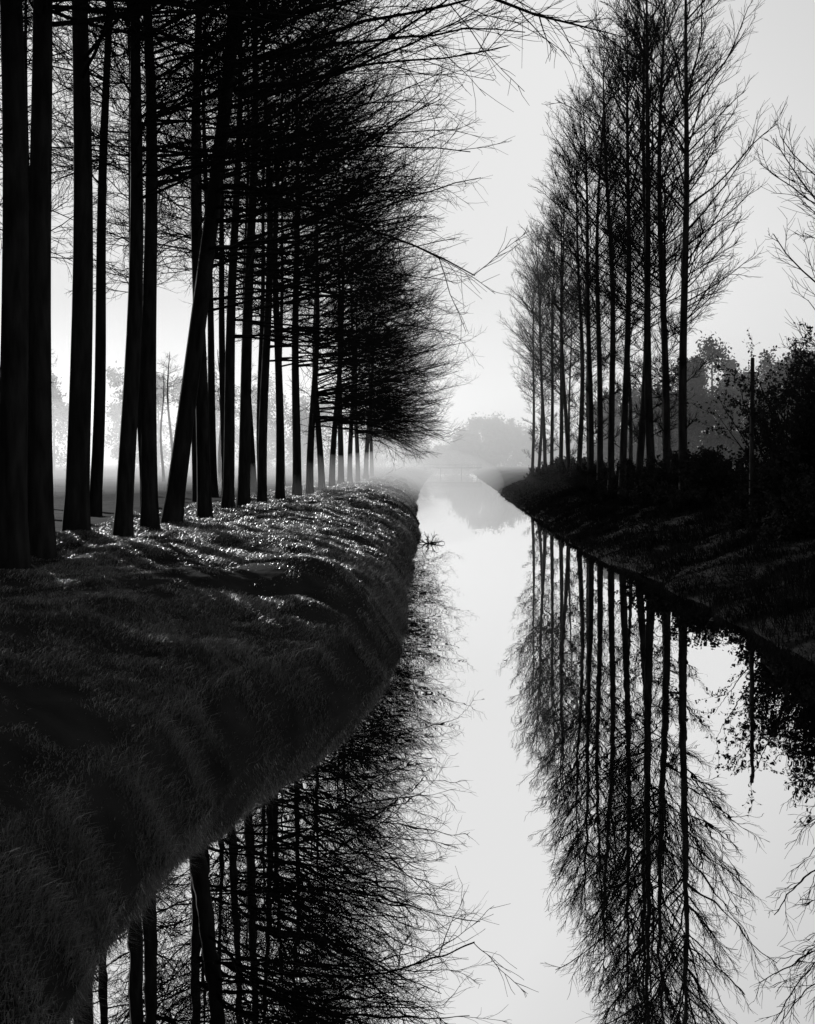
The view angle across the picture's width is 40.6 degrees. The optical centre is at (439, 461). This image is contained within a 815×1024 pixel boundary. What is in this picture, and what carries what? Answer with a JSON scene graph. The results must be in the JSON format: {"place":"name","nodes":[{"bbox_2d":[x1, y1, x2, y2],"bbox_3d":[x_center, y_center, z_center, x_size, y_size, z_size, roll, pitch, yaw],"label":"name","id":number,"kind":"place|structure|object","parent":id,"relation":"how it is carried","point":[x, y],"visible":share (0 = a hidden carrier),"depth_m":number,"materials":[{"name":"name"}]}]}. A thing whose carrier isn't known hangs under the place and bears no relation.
{"place":"outdoors","nodes":[
{"label":"outdoors","id":0,"kind":"place"},
{"bbox_2d":[0,462,814,1023],"bbox_3d":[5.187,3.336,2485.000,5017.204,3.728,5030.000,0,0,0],"label":"ground","id":1,"kind":"structure","parent":0,"point":[44,710],"depth_m":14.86,"materials":[{"name":"black plant"}]},
{"bbox_2d":[0,16,72,254],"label":"beech tree","id":2,"kind":"object","parent":1,"relation":"on","point":[29,166],"visible":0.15,"depth_m":45.02,"materials":[{"name":"black plant"}]},
{"bbox_2d":[0,3,105,193],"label":"beech tree","id":3,"kind":"object","parent":1,"relation":"on","point":[65,125],"visible":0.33,"depth_m":36.78,"materials":[{"name":"black plant"}]},
{"bbox_2d":[0,2,115,143],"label":"beech tree","id":4,"kind":"object","parent":1,"relation":"on","point":[57,60],"visible":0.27,"depth_m":33.93,"materials":[{"name":"black plant"}]},
{"bbox_2d":[0,2,127,278],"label":"beech tree","id":5,"kind":"object","parent":1,"relation":"on","point":[27,86],"visible":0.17,"depth_m":50.12,"materials":[{"name":"black plant"}]},
{"bbox_2d":[0,1,211,515],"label":"beech tree","id":6,"kind":"object","parent":1,"relation":"on","point":[96,476],"visible":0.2,"depth_m":40.65,"materials":[{"name":"black plant"}]},
{"bbox_2d":[53,2,190,285],"bbox_3d":[-16.933,-11.706,61.619,8.592,28.278,10.314,0,-1,-4],"label":"beech tree","id":7,"kind":"object","parent":1,"relation":"on","point":[125,270],"visible":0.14,"depth_m":61.07,"materials":[{"name":"black plant"}]},
{"bbox_2d":[26,2,220,503],"bbox_3d":[-13.306,-13.065,48.137,9.391,30.908,11.273,0,-2,-36],"label":"beech tree","id":8,"kind":"object","parent":1,"relation":"on","point":[139,404],"visible":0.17,"depth_m":48.71,"materials":[{"name":"black plant"}]},
{"bbox_2d":[0,0,267,569],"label":"beech tree","id":9,"kind":"object","parent":1,"relation":"on","point":[14,526],"visible":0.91,"depth_m":21.39,"materials":[{"name":"black plant"}]},
{"bbox_2d":[66,35,204,304],"bbox_3d":[-16.976,-12.200,64.701,9.780,29.170,10.343,-1,0,-23],"label":"beech tree","id":10,"kind":"object","parent":1,"relation":"on","point":[120,282],"visible":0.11,"depth_m":64.14,"materials":[{"name":"black plant"}]},
{"bbox_2d":[156,362,177,481],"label":"beech tree","id":11,"kind":"object","parent":1,"relation":"on","point":[161,452],"visible":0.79,"depth_m":110.42,"materials":[{"name":"grey plant"}]},
{"bbox_2d":[156,352,183,454],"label":"beech tree","id":12,"kind":"object","parent":1,"relation":"on","point":[169,420],"visible":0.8,"depth_m":117.80,"materials":[{"name":"grey plant"}]},
{"bbox_2d":[72,0,287,501],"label":"beech tree","id":13,"kind":"object","parent":1,"relation":"on","point":[194,480],"visible":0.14,"depth_m":55.13,"materials":[{"name":"black plant"}]},
{"bbox_2d":[113,1,263,496],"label":"beech tree","id":14,"kind":"object","parent":1,"relation":"on","point":[212,415],"visible":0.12,"depth_m":61.81,"materials":[{"name":"black plant"}]},
{"bbox_2d":[51,361,337,469],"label":"distant woodland","id":15,"kind":"object","parent":1,"relation":"on","point":[60,409],"visible":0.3,"depth_m":277.70,"materials":[{"name":"grey plant"}]},
{"bbox_2d":[42,0,347,60],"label":"beech tree","id":16,"kind":"object","parent":1,"relation":"on","point":[165,16],"visible":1,"depth_m":20.34,"materials":[{"name":"black plant"}]},
{"bbox_2d":[207,349,221,482],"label":"beech tree","id":17,"kind":"object","parent":1,"relation":"on","point":[219,467],"visible":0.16,"depth_m":102.07,"materials":[{"name":"grey plant"}]},
{"bbox_2d":[215,388,219,476],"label":"beech tree","id":18,"kind":"object","parent":1,"relation":"on","point":[218,398],"visible":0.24,"depth_m":147.47,"materials":[{"name":"grey plant"}]},
{"bbox_2d":[22,0,416,532],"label":"beech tree","id":19,"kind":"object","parent":1,"relation":"on","point":[76,513],"visible":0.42,"depth_m":26.44,"materials":[{"name":"black plant"}]},
{"bbox_2d":[122,20,317,496],"bbox_3d":[-13.801,-12.845,64.229,10.927,30.757,9.572,0,0,36],"label":"beech tree","id":20,"kind":"object","parent":1,"relation":"on","point":[222,350],"visible":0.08,"depth_m":64.70,"materials":[{"name":"black plant"}]},
{"bbox_2d":[28,0,418,538],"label":"beech tree","id":21,"kind":"object","parent":1,"relation":"on","point":[123,524],"visible":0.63,"depth_m":29.53,"materials":[{"name":"black plant"}]},
{"bbox_2d":[0,0,447,559],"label":"beech tree","id":22,"kind":"object","parent":1,"relation":"on","point":[40,504],"visible":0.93,"depth_m":23.59,"materials":[{"name":"black plant"}]},
{"bbox_2d":[173,53,302,492],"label":"beech tree","id":23,"kind":"object","parent":1,"relation":"on","point":[253,483],"visible":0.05,"depth_m":73.69,"materials":[{"name":"black plant"}]},
{"bbox_2d":[52,0,429,529],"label":"beech tree","id":24,"kind":"object","parent":1,"relation":"on","point":[149,512],"visible":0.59,"depth_m":31.38,"materials":[{"name":"black plant"}]},
{"bbox_2d":[236,364,257,401],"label":"beech tree","id":25,"kind":"object","parent":1,"relation":"on","point":[251,386],"visible":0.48,"depth_m":127.10,"materials":[{"name":"grey plant"}]},
{"bbox_2d":[184,81,322,464],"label":"beech tree","id":26,"kind":"object","parent":1,"relation":"on","point":[263,279],"visible":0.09,"depth_m":80.20,"materials":[{"name":"black plant"}]},
{"bbox_2d":[226,147,328,485],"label":"beech tree","id":27,"kind":"object","parent":1,"relation":"on","point":[280,326],"visible":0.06,"depth_m":86.48,"materials":[{"name":"black plant"}]},
{"bbox_2d":[217,168,340,354],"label":"beech tree","id":28,"kind":"object","parent":1,"relation":"on","point":[279,292],"visible":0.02,"depth_m":91.15,"materials":[{"name":"black plant"}]},
{"bbox_2d":[91,0,511,518],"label":"beech tree","id":29,"kind":"object","parent":1,"relation":"on","point":[204,507],"visible":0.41,"depth_m":38.88,"materials":[{"name":"black plant"}]},
{"bbox_2d":[178,0,467,508],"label":"beech tree","id":30,"kind":"object","parent":1,"relation":"on","point":[228,496],"visible":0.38,"depth_m":44.12,"materials":[{"name":"black plant"}]},
{"bbox_2d":[0,0,650,63],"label":"beech tree","id":31,"kind":"object","parent":1,"relation":"on","point":[546,17],"visible":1,"depth_m":14.99,"materials":[{"name":"black plant"}]},
{"bbox_2d":[171,0,497,506],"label":"beech tree","id":32,"kind":"object","parent":1,"relation":"on","point":[243,498],"visible":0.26,"depth_m":47.45,"materials":[{"name":"black plant"}]},
{"bbox_2d":[209,0,466,502],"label":"beech tree","id":33,"kind":"object","parent":1,"relation":"on","point":[262,454],"visible":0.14,"depth_m":52.68,"materials":[{"name":"black plant"}]},
{"bbox_2d":[89,0,595,523],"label":"beech tree","id":34,"kind":"object","parent":1,"relation":"on","point":[173,508],"visible":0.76,"depth_m":32.88,"materials":[{"name":"black plant"}]},
{"bbox_2d":[214,8,475,499],"bbox_3d":[-5.726,-11.598,59.044,13.465,27.843,12.009,0,0,-44],"label":"beech tree","id":35,"kind":"object","parent":1,"relation":"on","point":[280,487],"visible":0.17,"depth_m":58.87,"materials":[{"name":"black plant"}]},
{"bbox_2d":[272,153,447,489],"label":"beech tree","id":36,"kind":"object","parent":1,"relation":"on","point":[321,471],"visible":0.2,"depth_m":80.32,"materials":[{"name":"black plant"}]},
{"bbox_2d":[262,0,482,495],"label":"beech tree","id":37,"kind":"object","parent":1,"relation":"on","point":[297,472],"visible":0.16,"depth_m":64.75,"materials":[{"name":"black plant"}]},
{"bbox_2d":[283,112,485,493],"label":"beech tree","id":38,"kind":"object","parent":1,"relation":"on","point":[315,393],"visible":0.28,"depth_m":71.29,"materials":[{"name":"black plant"}]},
{"bbox_2d":[314,244,454,481],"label":"beech tree","id":39,"kind":"object","parent":1,"relation":"on","point":[349,464],"visible":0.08,"depth_m":103.26,"materials":[{"name":"black plant"}]},
{"bbox_2d":[311,174,468,483],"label":"beech tree","id":40,"kind":"object","parent":1,"relation":"on","point":[340,480],"visible":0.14,"depth_m":94.43,"materials":[{"name":"black plant"}]},
{"bbox_2d":[310,163,477,486],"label":"beech tree","id":41,"kind":"object","parent":1,"relation":"on","point":[331,482],"visible":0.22,"depth_m":86.79,"materials":[{"name":"black plant"}]},
{"bbox_2d":[345,257,452,481],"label":"beech tree","id":42,"kind":"object","parent":1,"relation":"on","point":[357,462],"visible":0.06,"depth_m":111.92,"materials":[{"name":"black plant"}]},
{"bbox_2d":[357,291,446,475],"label":"beech tree","id":43,"kind":"object","parent":1,"relation":"on","point":[371,462],"visible":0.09,"depth_m":139.25,"materials":[{"name":"black plant"}]},
{"bbox_2d":[353,246,473,478],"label":"beech tree","id":44,"kind":"object","parent":1,"relation":"on","point":[366,464],"visible":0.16,"depth_m":124.51,"materials":[{"name":"black plant"}]},
{"bbox_2d":[354,409,614,472],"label":"distant tree clump","id":45,"kind":"object","parent":1,"relation":"on","point":[501,442],"visible":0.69,"depth_m":407.21,"materials":[{"name":"grey plant"}]},
{"bbox_2d":[496,271,566,469],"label":"poplar tree","id":46,"kind":"object","parent":1,"relation":"on","point":[532,434],"visible":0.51,"depth_m":143.71,"materials":[{"name":"black plant"}]},
{"bbox_2d":[503,226,574,470],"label":"poplar tree","id":47,"kind":"object","parent":1,"relation":"on","point":[543,429],"visible":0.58,"depth_m":125.63,"materials":[{"name":"black plant"}]},
{"bbox_2d":[510,257,570,468],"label":"poplar tree","id":48,"kind":"object","parent":1,"relation":"on","point":[539,452],"visible":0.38,"depth_m":134.89,"materials":[{"name":"black plant"}]},
{"bbox_2d":[506,220,577,470],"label":"poplar tree","id":49,"kind":"object","parent":1,"relation":"on","point":[552,432],"visible":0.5,"depth_m":115.95,"materials":[{"name":"black plant"}]},
{"bbox_2d":[515,187,601,482],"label":"poplar tree","id":50,"kind":"object","parent":1,"relation":"on","point":[560,443],"visible":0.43,"depth_m":108.12,"materials":[{"name":"black plant"}]},
{"bbox_2d":[518,190,604,472],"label":"poplar tree","id":51,"kind":"object","parent":1,"relation":"on","point":[566,423],"visible":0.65,"depth_m":101.17,"materials":[{"name":"black plant"}]},
{"bbox_2d":[534,133,620,468],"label":"poplar tree","id":52,"kind":"object","parent":1,"relation":"on","point":[581,377],"visible":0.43,"depth_m":96.68,"materials":[{"name":"black plant"}]},
{"bbox_2d":[546,292,608,455],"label":"poplar tree","id":53,"kind":"object","parent":1,"relation":"on","point":[570,387],"visible":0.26,"depth_m":134.17,"materials":[{"name":"black plant"}]},
{"bbox_2d":[526,74,640,485],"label":"poplar tree","id":54,"kind":"object","parent":1,"relation":"on","point":[600,416],"visible":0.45,"depth_m":83.36,"materials":[{"name":"black plant"}]},
{"bbox_2d":[530,83,651,472],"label":"poplar tree","id":55,"kind":"object","parent":1,"relation":"on","point":[591,417],"visible":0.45,"depth_m":88.44,"materials":[{"name":"black plant"}]},
{"bbox_2d":[564,250,621,461],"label":"poplar tree","id":56,"kind":"object","parent":1,"relation":"on","point":[585,358],"visible":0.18,"depth_m":115.69,"materials":[{"name":"black plant"}]},
{"bbox_2d":[538,39,683,492],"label":"poplar tree","id":57,"kind":"object","parent":1,"relation":"on","point":[611,399],"visible":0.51,"depth_m":76.83,"materials":[{"name":"black plant"}]},
{"bbox_2d":[569,211,668,462],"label":"poplar tree","id":58,"kind":"object","parent":1,"relation":"on","point":[630,446],"visible":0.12,"depth_m":97.66,"materials":[{"name":"black plant"}]},
{"bbox_2d":[548,0,708,495],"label":"poplar tree","id":59,"kind":"object","parent":1,"relation":"on","point":[624,415],"visible":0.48,"depth_m":71.33,"materials":[{"name":"black plant"}]},
{"bbox_2d":[541,0,739,463],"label":"poplar tree","id":60,"kind":"object","parent":1,"relation":"on","point":[649,407],"visible":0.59,"depth_m":61.88,"materials":[{"name":"black plant"}]},
{"bbox_2d":[579,1,720,483],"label":"poplar tree","id":61,"kind":"object","parent":1,"relation":"on","point":[640,432],"visible":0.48,"depth_m":66.28,"materials":[{"name":"black plant"}]},
{"bbox_2d":[498,478,814,662],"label":"bank vegetation","id":62,"kind":"object","parent":1,"relation":"on","point":[603,511],"visible":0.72,"depth_m":38.87,"materials":[{"name":"black plant"}]},
{"bbox_2d":[605,147,712,446],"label":"poplar tree","id":63,"kind":"object","parent":1,"relation":"on","point":[668,327],"visible":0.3,"depth_m":80.05,"materials":[{"name":"black plant"}]},
{"bbox_2d":[573,0,748,479],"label":"poplar tree","id":64,"kind":"object","parent":1,"relation":"on","point":[664,396],"visible":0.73,"depth_m":58.57,"materials":[{"name":"black plant"}]},
{"bbox_2d":[523,442,814,544],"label":"bushes","id":65,"kind":"object","parent":1,"relation":"on","point":[708,478],"visible":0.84,"depth_m":48.48,"materials":[{"name":"black plant"}]},
{"bbox_2d":[588,0,787,490],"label":"poplar tree","id":66,"kind":"object","parent":1,"relation":"on","point":[685,150],"visible":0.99,"depth_m":53.37,"materials":[{"name":"black plant"}]},
{"bbox_2d":[583,330,814,470],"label":"distant woodland","id":67,"kind":"object","parent":1,"relation":"on","point":[695,435],"visible":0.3,"depth_m":165.24,"materials":[{"name":"grey plant"}]},
{"bbox_2d":[685,336,814,485],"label":"hawthorn shrub","id":68,"kind":"object","parent":1,"relation":"on","point":[767,392],"visible":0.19,"depth_m":44.00,"materials":[{"name":"black plant"}]},
{"bbox_2d":[748,357,758,506],"bbox_3d":[11.650,-0.630,40.980,0.420,6.530,0.220,0,0,0],"label":"wooden post","id":69,"kind":"object","parent":1,"relation":"on","point":[751,466],"visible":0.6,"depth_m":40.93,"materials":[{"name":"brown wood"}]},
{"bbox_2d":[705,322,814,493],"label":"hawthorn shrub","id":70,"kind":"object","parent":1,"relation":"on","point":[767,439],"visible":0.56,"depth_m":40.69,"materials":[{"name":"black plant"}]},
{"bbox_2d":[724,354,814,469],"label":"hawthorn shrub","id":71,"kind":"object","parent":1,"relation":"on","point":[808,423],"visible":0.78,"depth_m":39.61,"materials":[{"name":"black plant"}]},
{"bbox_2d":[748,101,814,384],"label":"alder tree","id":72,"kind":"object","parent":1,"relation":"on","point":[798,196],"visible":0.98,"depth_m":37.74,"materials":[{"name":"grey plant"}]},
{"bbox_2d":[780,360,811,418],"bbox_3d":[17.614,-1.557,46.243,7.229,7.676,7.710,0,0,-9],"label":"hawthorn shrub","id":73,"kind":"object","parent":1,"relation":"on","point":[787,382],"visible":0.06,"depth_m":45.71,"materials":[{"name":"black plant"}]},
{"bbox_2d":[0,0,814,461],"label":"sky","id":74,"kind":"structure","parent":0,"point":[780,59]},
{"bbox_2d":[56,471,814,1023],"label":"canal water","id":75,"kind":"structure","parent":0,"point":[542,773],"depth_m":11.81,"materials":[{"name":"grey liquid"}]},
{"bbox_2d":[413,531,443,543],"bbox_3d":[-0.534,4.014,53.900,1.356,1.294,1.815,0,0,36],"label":"fallen branch","id":76,"kind":"object","parent":75,"relation":"in","point":[430,542],"visible":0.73,"depth_m":53.87,"materials":[{"name":"black wood"}]},
{"bbox_2d":[423,464,481,474],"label":"wooden footbridge","id":77,"kind":"object","parent":75,"relation":"in","point":[452,467],"visible":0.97,"depth_m":329.00,"materials":[{"name":"grey wood"}]}
]}

